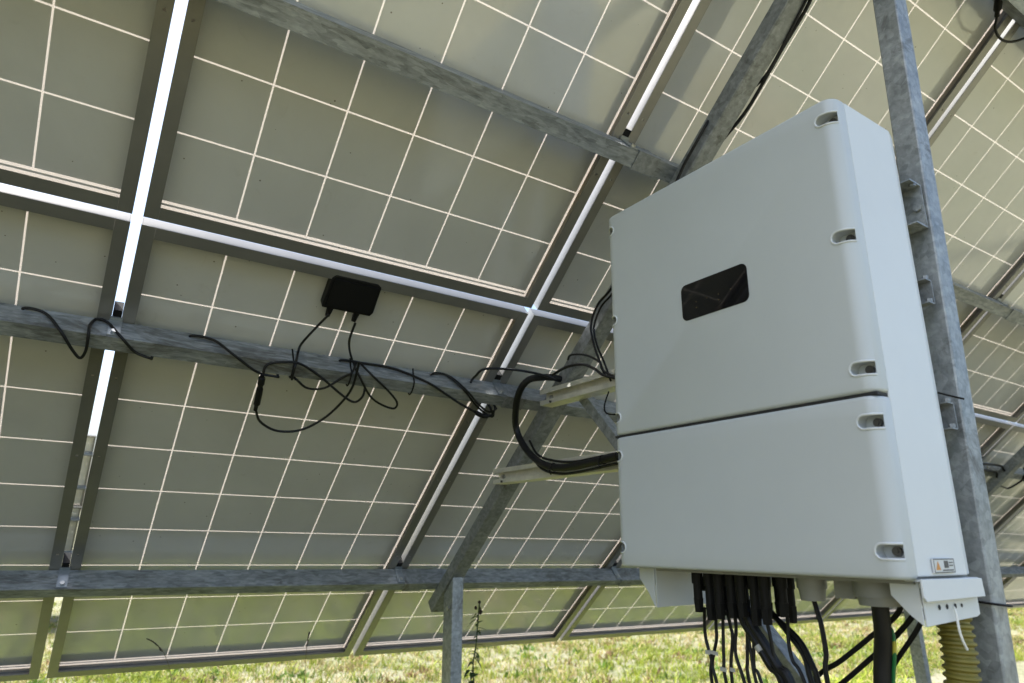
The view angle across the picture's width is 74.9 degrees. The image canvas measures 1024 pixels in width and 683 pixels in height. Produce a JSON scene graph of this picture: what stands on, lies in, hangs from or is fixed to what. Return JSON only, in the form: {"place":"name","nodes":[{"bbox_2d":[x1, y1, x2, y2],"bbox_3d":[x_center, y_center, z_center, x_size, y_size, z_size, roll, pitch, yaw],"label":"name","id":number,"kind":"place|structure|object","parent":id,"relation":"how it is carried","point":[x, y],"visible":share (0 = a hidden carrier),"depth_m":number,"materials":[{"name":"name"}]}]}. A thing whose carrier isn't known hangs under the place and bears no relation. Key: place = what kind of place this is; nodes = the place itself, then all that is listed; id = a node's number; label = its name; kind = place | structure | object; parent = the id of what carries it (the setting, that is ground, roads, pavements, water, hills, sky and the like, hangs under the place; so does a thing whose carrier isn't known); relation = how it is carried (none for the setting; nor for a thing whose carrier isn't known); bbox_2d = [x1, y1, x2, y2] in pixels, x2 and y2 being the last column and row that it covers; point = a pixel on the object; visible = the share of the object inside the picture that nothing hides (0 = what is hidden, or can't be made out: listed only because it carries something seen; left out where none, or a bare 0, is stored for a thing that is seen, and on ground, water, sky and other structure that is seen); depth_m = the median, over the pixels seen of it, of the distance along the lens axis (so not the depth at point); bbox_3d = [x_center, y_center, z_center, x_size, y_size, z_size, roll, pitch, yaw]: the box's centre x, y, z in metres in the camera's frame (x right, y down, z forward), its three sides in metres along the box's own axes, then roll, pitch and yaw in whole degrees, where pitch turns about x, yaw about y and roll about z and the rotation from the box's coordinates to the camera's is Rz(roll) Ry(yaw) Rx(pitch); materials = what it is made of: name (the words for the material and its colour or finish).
{"place":"outdoors","nodes":[
{"label":"outdoors","id":0,"kind":"place"},
{"bbox_2d":[70,517,79,521],"bbox_3d":[-3.277,3.999,14.352,18.626,0.064,0.036,11,-60,-31],"label":"purlin","id":1,"kind":"object","parent":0,"point":[75,519],"depth_m":11.69,"materials":[{"name":"metal"}]},
{"bbox_2d":[61,506,81,565],"bbox_3d":[-8.272,3.456,11.752,0.998,0.038,1.651,11,-60,-31],"label":"solar panel","id":2,"kind":"object","parent":1,"relation":"on","point":[73,526],"visible":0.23,"depth_m":11.89,"materials":[{"name":"beige"}]},
{"bbox_2d":[77,485,85,489],"bbox_3d":[-2.950,3.373,14.021,18.626,0.064,0.036,11,-60,-31],"label":"purlin","id":3,"kind":"object","parent":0,"point":[81,487],"depth_m":11.35,"materials":[{"name":"metal"}]},
{"bbox_2d":[73,434,96,506],"bbox_3d":[-7.572,2.116,11.043,0.998,0.039,1.651,11,-60,-31],"label":"solar panel","id":4,"kind":"object","parent":3,"relation":"attached to","point":[85,466],"visible":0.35,"depth_m":11.26,"materials":[{"name":"beige"}]},
{"bbox_2d":[84,452,92,456],"bbox_3d":[-2.623,2.747,13.690,18.626,0.064,0.036,11,-60,-31],"label":"purlin","id":5,"kind":"object","parent":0,"point":[89,454],"depth_m":11.03,"materials":[{"name":"metal"}]},
{"bbox_2d":[2,0,1018,508],"label":"sky","id":6,"kind":"structure","parent":0,"point":[180,6],"materials":[{"name":"white"}]},
{"bbox_2d":[0,513,1023,682],"bbox_3d":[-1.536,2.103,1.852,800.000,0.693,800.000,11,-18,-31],"label":"ground","id":7,"kind":"structure","parent":0,"point":[936,677],"depth_m":6.71,"materials":[{"name":"green plant"}]},
{"bbox_2d":[146,638,171,682],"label":"grass stalk","id":8,"kind":"object","parent":7,"relation":"on","point":[160,649],"depth_m":2.10,"materials":[{"name":"green plant"}]},
{"bbox_2d":[304,632,309,682],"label":"grass stalk","id":9,"kind":"object","parent":7,"relation":"on","point":[306,651],"depth_m":2.34,"materials":[{"name":"brown"}]},
{"bbox_2d":[464,600,485,682],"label":"weed","id":10,"kind":"object","parent":7,"relation":"on","point":[473,674],"visible":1,"depth_m":2.67,"materials":[{"name":"green plant"}]},
{"bbox_2d":[428,0,1018,682],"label":"steel trestle","id":11,"kind":"object","parent":7,"relation":"on","point":[994,642],"visible":0.7,"depth_m":1.27,"materials":[{"name":"silver metal"}]},
{"bbox_2d":[0,552,1023,597],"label":"purlin","id":12,"kind":"object","parent":11,"relation":"attached to","point":[64,580],"visible":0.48,"depth_m":2.17,"materials":[{"name":"metal"}]},
{"bbox_2d":[0,183,131,681],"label":"solar panel","id":13,"kind":"object","parent":12,"relation":"attached to","point":[61,255],"visible":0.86,"depth_m":1.60,"materials":[{"name":"beige"}]},
{"bbox_2d":[46,217,527,677],"bbox_3d":[-0.724,0.487,2.047,0.998,0.043,1.651,11,-60,-31],"label":"solar panel","id":14,"kind":"object","parent":12,"relation":"attached to","point":[196,466],"visible":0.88,"depth_m":1.96,"materials":[{"name":"beige"}]},
{"bbox_2d":[353,308,621,655],"bbox_3d":[0.133,0.659,2.569,0.998,0.038,1.651,11,-60,-31],"label":"solar panel","id":15,"kind":"object","parent":12,"relation":"attached to","point":[571,522],"visible":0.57,"depth_m":2.58,"materials":[{"name":"beige"}]},
{"bbox_2d":[560,555,713,640],"bbox_3d":[0.991,0.833,3.089,0.998,0.038,1.651,11,-60,-31],"label":"solar panel","id":16,"kind":"object","parent":12,"relation":"attached to","point":[614,611],"visible":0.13,"depth_m":3.30,"materials":[{"name":"beige"}]},
{"bbox_2d":[708,413,1012,629],"bbox_3d":[1.849,1.006,3.609,0.998,0.038,1.651,11,-60,-31],"label":"solar panel","id":17,"kind":"object","parent":12,"relation":"attached to","point":[991,431],"visible":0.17,"depth_m":3.79,"materials":[{"name":"beige"}]},
{"bbox_2d":[823,421,1023,621],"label":"solar panel","id":18,"kind":"object","parent":12,"relation":"attached to","point":[1006,505],"visible":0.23,"depth_m":4.16,"materials":[{"name":"beige"}]},
{"bbox_2d":[922,506,1023,606],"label":"solar panel","id":19,"kind":"object","parent":12,"relation":"attached to","point":[1009,536],"visible":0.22,"depth_m":4.67,"materials":[{"name":"beige"}]},
{"bbox_2d":[1003,577,1023,607],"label":"solar panel","id":20,"kind":"object","parent":12,"relation":"attached to","point":[1014,591],"visible":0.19,"depth_m":5.42,"materials":[{"name":"beige"}]},
{"bbox_2d":[675,120,708,181],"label":"cable","id":21,"kind":"object","parent":11,"relation":"attached to","point":[692,148],"visible":0.62,"depth_m":1.68,"materials":[{"name":"black rubber"}]},
{"bbox_2d":[493,398,957,484],"bbox_3d":[0.338,0.279,1.632,0.051,0.053,1.373,11,-20,-32],"label":"mounting rail","id":22,"kind":"object","parent":11,"relation":"attached to","point":[531,472],"visible":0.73,"depth_m":1.90,"materials":[{"name":"metal"}]},
{"bbox_2d":[540,275,934,407],"bbox_3d":[0.412,0.043,1.591,0.051,0.053,1.114,11,-20,-32],"label":"mounting rail","id":23,"kind":"object","parent":11,"relation":"attached to","point":[594,385],"visible":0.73,"depth_m":1.86,"materials":[{"name":"metal"}]},
{"bbox_2d":[512,374,618,471],"bbox_3d":[0.138,0.215,1.869,0.123,0.293,0.472,11,-18,-31],"label":"cable hose","id":24,"kind":"object","parent":23,"relation":"attached to","point":[530,453],"visible":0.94,"depth_m":1.96,"materials":[{"name":"black rubber"}]},
{"bbox_2d":[567,353,614,375],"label":"cable","id":25,"kind":"object","parent":23,"relation":"attached to","point":[593,358],"visible":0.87,"depth_m":1.84,"materials":[{"name":"black rubber"}]},
{"bbox_2d":[590,285,611,373],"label":"cable","id":26,"kind":"object","parent":23,"relation":"attached to","point":[591,322],"visible":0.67,"depth_m":1.84,"materials":[{"name":"black rubber"}]},
{"bbox_2d":[593,293,611,381],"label":"cable","id":27,"kind":"object","parent":23,"relation":"attached to","point":[594,335],"visible":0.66,"depth_m":1.84,"materials":[{"name":"black rubber"}]},
{"bbox_2d":[604,391,615,414],"bbox_3d":[0.267,0.160,1.748,0.010,0.068,0.069,14,-19,-37],"label":"cable tie","id":28,"kind":"object","parent":23,"relation":"attached to","point":[605,403],"visible":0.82,"depth_m":1.77,"materials":[{"name":"black plastic"}]},
{"bbox_2d":[725,0,811,138],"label":"cable","id":29,"kind":"object","parent":11,"relation":"attached to","point":[761,85],"visible":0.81,"depth_m":1.62,"materials":[{"name":"black rubber"}]},
{"bbox_2d":[756,0,807,86],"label":"cable","id":30,"kind":"object","parent":11,"relation":"attached to","point":[784,41],"visible":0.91,"depth_m":1.57,"materials":[{"name":"black rubber"}]},
{"bbox_2d":[609,99,984,626],"bbox_3d":[0.474,0.081,1.270,0.252,0.853,0.566,12,-20,-33],"label":"inverter","id":31,"kind":"object","parent":11,"relation":"attached to","point":[779,423],"visible":1,"depth_m":1.12,"materials":[{"name":"grey metal"}]},
{"bbox_2d":[529,440,614,462],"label":"cable","id":32,"kind":"object","parent":31,"relation":"attached to","point":[545,458],"visible":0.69,"depth_m":1.87,"materials":[{"name":"black rubber"}]},
{"bbox_2d":[535,462,617,474],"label":"cable","id":33,"kind":"object","parent":31,"relation":"attached to","point":[580,471],"visible":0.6,"depth_m":1.77,"materials":[{"name":"black rubber"}]},
{"bbox_2d":[551,363,614,379],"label":"cable","id":34,"kind":"object","parent":31,"relation":"attached to","point":[586,365],"visible":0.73,"depth_m":1.83,"materials":[{"name":"black rubber"}]},
{"bbox_2d":[703,607,713,682],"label":"cable","id":35,"kind":"object","parent":31,"relation":"attached to","point":[707,643],"visible":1,"depth_m":1.25,"materials":[{"name":"black rubber"}]},
{"bbox_2d":[711,608,717,682],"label":"cable","id":36,"kind":"object","parent":31,"relation":"attached to","point":[715,648],"visible":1,"depth_m":1.23,"materials":[{"name":"black rubber"}]},
{"bbox_2d":[709,650,717,655],"bbox_3d":[0.370,0.572,1.229,0.002,0.006,0.020,11,-16,-32],"label":"cable tag","id":37,"kind":"object","parent":36,"relation":"attached to","point":[713,652],"visible":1,"depth_m":1.23,"materials":[{"name":"white plastic"}]},
{"bbox_2d":[721,619,727,682],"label":"cable","id":38,"kind":"object","parent":31,"relation":"hanging from","point":[723,648],"visible":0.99,"depth_m":1.22,"materials":[{"name":"black rubber"}]},
{"bbox_2d":[725,609,733,682],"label":"cable","id":39,"kind":"object","parent":31,"relation":"hanging from","point":[731,647],"visible":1,"depth_m":1.20,"materials":[{"name":"black rubber"}]},
{"bbox_2d":[733,618,745,682],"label":"cable","id":40,"kind":"object","parent":31,"relation":"hanging from","point":[735,650],"visible":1,"depth_m":1.20,"materials":[{"name":"black rubber"}]},
{"bbox_2d":[743,617,750,682],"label":"cable","id":41,"kind":"object","parent":31,"relation":"hanging from","point":[747,665],"visible":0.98,"depth_m":1.17,"materials":[{"name":"black rubber"}]},
{"bbox_2d":[746,611,757,682],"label":"cable","id":42,"kind":"object","parent":31,"relation":"hanging from","point":[750,653],"visible":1,"depth_m":1.17,"materials":[{"name":"black rubber"}]},
{"bbox_2d":[750,612,762,682],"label":"cable","id":43,"kind":"object","parent":31,"relation":"hanging from","point":[756,670],"visible":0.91,"depth_m":1.16,"materials":[{"name":"black rubber"}]},
{"bbox_2d":[738,614,784,682],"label":"cable","id":44,"kind":"object","parent":31,"relation":"attached to","point":[764,658],"visible":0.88,"depth_m":1.15,"materials":[{"name":"black rubber"}]},
{"bbox_2d":[754,644,762,652],"bbox_3d":[0.430,0.532,1.159,0.017,0.018,0.019,11,-18,-31],"label":"cable tag","id":45,"kind":"object","parent":44,"relation":"attached to","point":[758,648],"visible":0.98,"depth_m":1.15,"materials":[{"name":"white plastic"}]},
{"bbox_2d":[744,610,793,682],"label":"cable","id":46,"kind":"object","parent":44,"relation":"on","point":[774,662],"visible":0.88,"depth_m":1.14,"materials":[{"name":"black rubber"}]},
{"bbox_2d":[766,625,776,659],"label":"cable","id":47,"kind":"object","parent":46,"relation":"on","point":[771,641],"visible":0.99,"depth_m":1.14,"materials":[{"name":"black rubber"}]},
{"bbox_2d":[748,606,794,682],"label":"cable","id":48,"kind":"object","parent":44,"relation":"on","point":[781,664],"visible":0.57,"depth_m":1.14,"materials":[{"name":"black rubber"}]},
{"bbox_2d":[772,610,814,682],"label":"cable","id":49,"kind":"object","parent":31,"relation":"attached to","point":[809,674],"visible":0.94,"depth_m":1.10,"materials":[{"name":"black rubber"}]},
{"bbox_2d":[785,614,806,682],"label":"cable","id":50,"kind":"object","parent":31,"relation":"hanging from","point":[796,665],"visible":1,"depth_m":1.11,"materials":[{"name":"black rubber"}]},
{"bbox_2d":[772,617,821,682],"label":"cable","id":51,"kind":"object","parent":31,"relation":"attached to","point":[805,650],"visible":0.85,"depth_m":1.09,"materials":[{"name":"black rubber"}]},
{"bbox_2d":[812,601,830,682],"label":"cable","id":52,"kind":"object","parent":31,"relation":"hanging from","point":[824,641],"visible":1,"depth_m":1.07,"materials":[{"name":"black rubber"}]},
{"bbox_2d":[814,606,903,680],"bbox_3d":[0.544,0.526,1.098,0.010,0.260,0.235,12,-18,-33],"label":"cable","id":53,"kind":"object","parent":31,"relation":"attached to","point":[863,642],"visible":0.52,"depth_m":1.08,"materials":[{"name":"black rubber"}]},
{"bbox_2d":[838,590,922,682],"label":"cable","id":54,"kind":"object","parent":31,"relation":"attached to","point":[904,626],"visible":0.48,"depth_m":1.06,"materials":[{"name":"black rubber"}]},
{"bbox_2d":[871,607,891,682],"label":"cable pipe","id":55,"kind":"object","parent":31,"relation":"attached to","point":[882,653],"visible":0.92,"depth_m":0.99,"materials":[{"name":"black plastic"}]},
{"bbox_2d":[892,628,896,682],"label":"earth wire","id":56,"kind":"object","parent":31,"relation":"attached to","point":[894,653],"visible":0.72,"depth_m":1.00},
{"bbox_2d":[896,610,924,665],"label":"cable","id":57,"kind":"object","parent":31,"relation":"attached to","point":[909,641],"visible":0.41,"depth_m":1.02,"materials":[{"name":"black rubber"}]},
{"bbox_2d":[953,606,968,650],"bbox_3d":[0.630,0.403,0.939,0.019,0.058,0.006,11,-18,-31],"label":"zip tie","id":58,"kind":"object","parent":31,"relation":"hanging from","point":[959,630],"visible":1,"depth_m":0.93,"materials":[{"name":"white plastic"}]},
{"bbox_2d":[937,392,963,399],"bbox_3d":[0.704,0.087,1.072,0.049,0.010,0.003,5,-16,-12],"label":"cable tie","id":59,"kind":"object","parent":11,"relation":"attached to","point":[941,393],"visible":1,"depth_m":1.07,"materials":[{"name":"black plastic"}]},
{"bbox_2d":[978,601,1012,606],"bbox_3d":[0.739,0.406,1.040,0.063,0.010,0.063,11,-18,-31],"label":"cable tie","id":60,"kind":"object","parent":11,"relation":"attached to","point":[996,604],"visible":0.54,"depth_m":1.01,"materials":[{"name":"black plastic"}]},
{"bbox_2d":[936,618,981,682],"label":"conduit","id":61,"kind":"object","parent":7,"relation":"on","point":[960,664],"visible":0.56,"depth_m":0.97,"materials":[{"name":"yellow plastic"}]},
{"bbox_2d":[903,446,1023,682],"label":"steel trestle","id":62,"kind":"object","parent":7,"relation":"on","point":[1014,463],"depth_m":3.75,"materials":[{"name":"silver metal"}]},
{"bbox_2d":[216,0,1023,325],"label":"purlin","id":63,"kind":"object","parent":62,"relation":"attached to","point":[338,34],"visible":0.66,"depth_m":1.44,"materials":[{"name":"metal"}]},
{"bbox_2d":[0,0,174,213],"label":"solar panel","id":64,"kind":"object","parent":63,"relation":"attached to","point":[79,81],"visible":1,"depth_m":1.28,"materials":[{"name":"beige"}]},
{"bbox_2d":[143,0,692,307],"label":"solar panel","id":65,"kind":"object","parent":63,"relation":"attached to","point":[274,135],"visible":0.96,"depth_m":1.54,"materials":[{"name":"beige"}]},
{"bbox_2d":[534,0,1011,321],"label":"solar panel","id":66,"kind":"object","parent":63,"relation":"attached to","point":[831,50],"visible":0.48,"depth_m":1.84,"materials":[{"name":"beige"}]},
{"bbox_2d":[898,19,1023,338],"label":"solar panel","id":67,"kind":"object","parent":63,"relation":"attached to","point":[976,137],"visible":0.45,"depth_m":2.31,"materials":[{"name":"beige"}]},
{"bbox_2d":[962,269,1023,421],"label":"solar panel","id":68,"kind":"object","parent":63,"relation":"attached to","point":[993,345],"visible":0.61,"depth_m":3.11,"materials":[{"name":"beige"}]},
{"bbox_2d":[1016,414,1023,424],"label":"solar panel","id":69,"kind":"object","parent":63,"relation":"attached to","point":[1020,420],"visible":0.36,"depth_m":3.50,"materials":[{"name":"beige"}]},
{"bbox_2d":[983,463,1005,471],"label":"cable","id":70,"kind":"object","parent":62,"relation":"attached to","point":[998,465],"visible":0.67,"depth_m":3.51,"materials":[{"name":"black rubber"}]},
{"bbox_3d":[5.349,1.391,4.819,0.077,3.005,2.101,11,-18,-31],"label":"steel trestle","id":71,"kind":"object","parent":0,"visible":0},
{"bbox_2d":[0,301,1023,479],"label":"purlin","id":72,"kind":"object","parent":71,"relation":"attached to","point":[16,321],"visible":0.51,"depth_m":1.64,"materials":[{"name":"metal"}]},
{"bbox_2d":[21,306,152,359],"bbox_3d":[-0.930,-0.009,1.482,0.272,0.100,0.075,14,-19,-37],"label":"cable","id":73,"kind":"object","parent":72,"relation":"attached to","point":[63,335],"visible":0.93,"depth_m":1.46,"materials":[{"name":"black rubber"}]},
{"bbox_2d":[189,334,279,377],"bbox_3d":[-0.673,0.038,1.644,0.229,0.080,0.066,15,-20,-39],"label":"cable","id":74,"kind":"object","parent":72,"relation":"attached to","point":[234,355],"visible":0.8,"depth_m":1.62,"materials":[{"name":"black rubber"}]},
{"bbox_2d":[253,374,265,410],"bbox_3d":[-0.636,0.129,1.681,0.017,0.084,0.091,9,-16,-23],"label":"plug connector","id":75,"kind":"object","parent":72,"relation":"attached to","point":[259,389],"visible":1,"depth_m":1.67,"materials":[{"name":"black plastic"}]},
{"bbox_2d":[289,349,294,377],"bbox_3d":[-0.558,0.058,1.696,0.012,0.069,0.060,7,-16,-18],"label":"cable tie","id":76,"kind":"object","parent":72,"relation":"attached to","point":[293,363],"visible":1,"depth_m":1.68,"materials":[{"name":"black plastic"}]},
{"bbox_2d":[255,361,359,432],"bbox_3d":[-0.526,0.149,1.768,0.262,0.182,0.113,2,-15,2],"label":"cable","id":77,"kind":"object","parent":72,"relation":"hanging from","point":[318,421],"visible":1,"depth_m":1.78,"materials":[{"name":"black rubber"}]},
{"bbox_2d":[291,314,329,379],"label":"cable","id":78,"kind":"object","parent":72,"relation":"attached to","point":[308,335],"visible":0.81,"depth_m":1.64,"materials":[{"name":"black rubber"}]},
{"bbox_2d":[262,361,365,402],"bbox_3d":[-0.503,0.090,1.741,0.289,0.110,0.047,16,-20,-41],"label":"cable","id":79,"kind":"object","parent":72,"relation":"attached to","point":[319,376],"visible":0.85,"depth_m":1.72,"materials":[{"name":"black rubber"}]},
{"bbox_2d":[294,363,356,389],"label":"cable","id":80,"kind":"object","parent":72,"relation":"attached to","point":[327,386],"visible":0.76,"depth_m":1.75,"materials":[{"name":"black rubber"}]},
{"bbox_2d":[346,358,351,385],"bbox_3d":[-0.432,0.084,1.773,0.012,0.069,0.060,7,-16,-18],"label":"cable tie","id":81,"kind":"object","parent":72,"relation":"attached to","point":[351,371],"visible":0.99,"depth_m":1.76,"materials":[{"name":"black plastic"}]},
{"bbox_2d":[348,322,397,409],"bbox_3d":[-0.398,0.073,1.776,0.099,0.175,0.274,-3,-16,17],"label":"cable","id":82,"kind":"object","parent":72,"relation":"attached to","point":[373,376],"visible":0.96,"depth_m":1.80,"materials":[{"name":"black rubber"}]},
{"bbox_2d":[408,368,414,394],"bbox_3d":[-0.280,0.114,1.865,0.012,0.069,0.060,7,-16,-18],"label":"cable tie","id":83,"kind":"object","parent":72,"relation":"attached to","point":[413,381],"visible":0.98,"depth_m":1.85,"materials":[{"name":"black plastic"}]},
{"bbox_2d":[339,359,492,416],"bbox_3d":[-0.256,0.135,1.891,0.484,0.107,0.070,13,-19,-35],"label":"cable","id":84,"kind":"object","parent":72,"relation":"attached to","point":[418,378],"visible":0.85,"depth_m":1.87,"materials":[{"name":"black rubber"}]},
{"bbox_2d":[430,372,495,417],"bbox_3d":[-0.137,0.157,1.970,0.234,0.111,0.060,15,-20,-39],"label":"cable","id":85,"kind":"object","parent":72,"relation":"attached to","point":[466,393],"visible":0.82,"depth_m":1.95,"materials":[{"name":"black rubber"}]},
{"bbox_2d":[432,372,496,412],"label":"cable","id":86,"kind":"object","parent":72,"relation":"attached to","point":[475,400],"visible":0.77,"depth_m":1.95,"materials":[{"name":"black rubber"}]},
{"bbox_2d":[474,411,490,418],"bbox_3d":[-0.089,0.218,1.985,0.060,0.019,0.017,14,-19,-37],"label":"plug connector","id":87,"kind":"object","parent":72,"relation":"attached to","point":[481,415],"visible":1,"depth_m":1.98,"materials":[{"name":"black plastic"}]},
{"bbox_2d":[470,367,556,382],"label":"cable","id":88,"kind":"object","parent":72,"relation":"attached to","point":[508,369],"visible":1,"depth_m":1.91,"materials":[{"name":"black rubber"}]},
{"bbox_2d":[984,469,997,477],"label":"cable","id":89,"kind":"object","parent":72,"relation":"attached to","point":[996,472],"visible":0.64,"depth_m":3.55,"materials":[{"name":"black rubber"}]},
{"bbox_2d":[1000,479,1021,488],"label":"cable","id":90,"kind":"object","parent":72,"relation":"attached to","point":[1014,485],"visible":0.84,"depth_m":3.77,"materials":[{"name":"black rubber"}]},
{"bbox_2d":[992,0,1023,28],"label":"purlin","id":91,"kind":"object","parent":71,"relation":"on","point":[1013,10],"visible":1,"depth_m":1.84,"materials":[{"name":"metal"}]},
{"bbox_2d":[993,0,1002,17],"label":"plug connector","id":92,"kind":"object","parent":91,"relation":"attached to","point":[997,7],"visible":1,"depth_m":1.83,"materials":[{"name":"black plastic"}]},
{"bbox_2d":[994,17,1023,42],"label":"cable","id":93,"kind":"object","parent":91,"relation":"attached to","point":[999,37],"visible":1,"depth_m":1.90,"materials":[{"name":"black rubber"}]}
]}

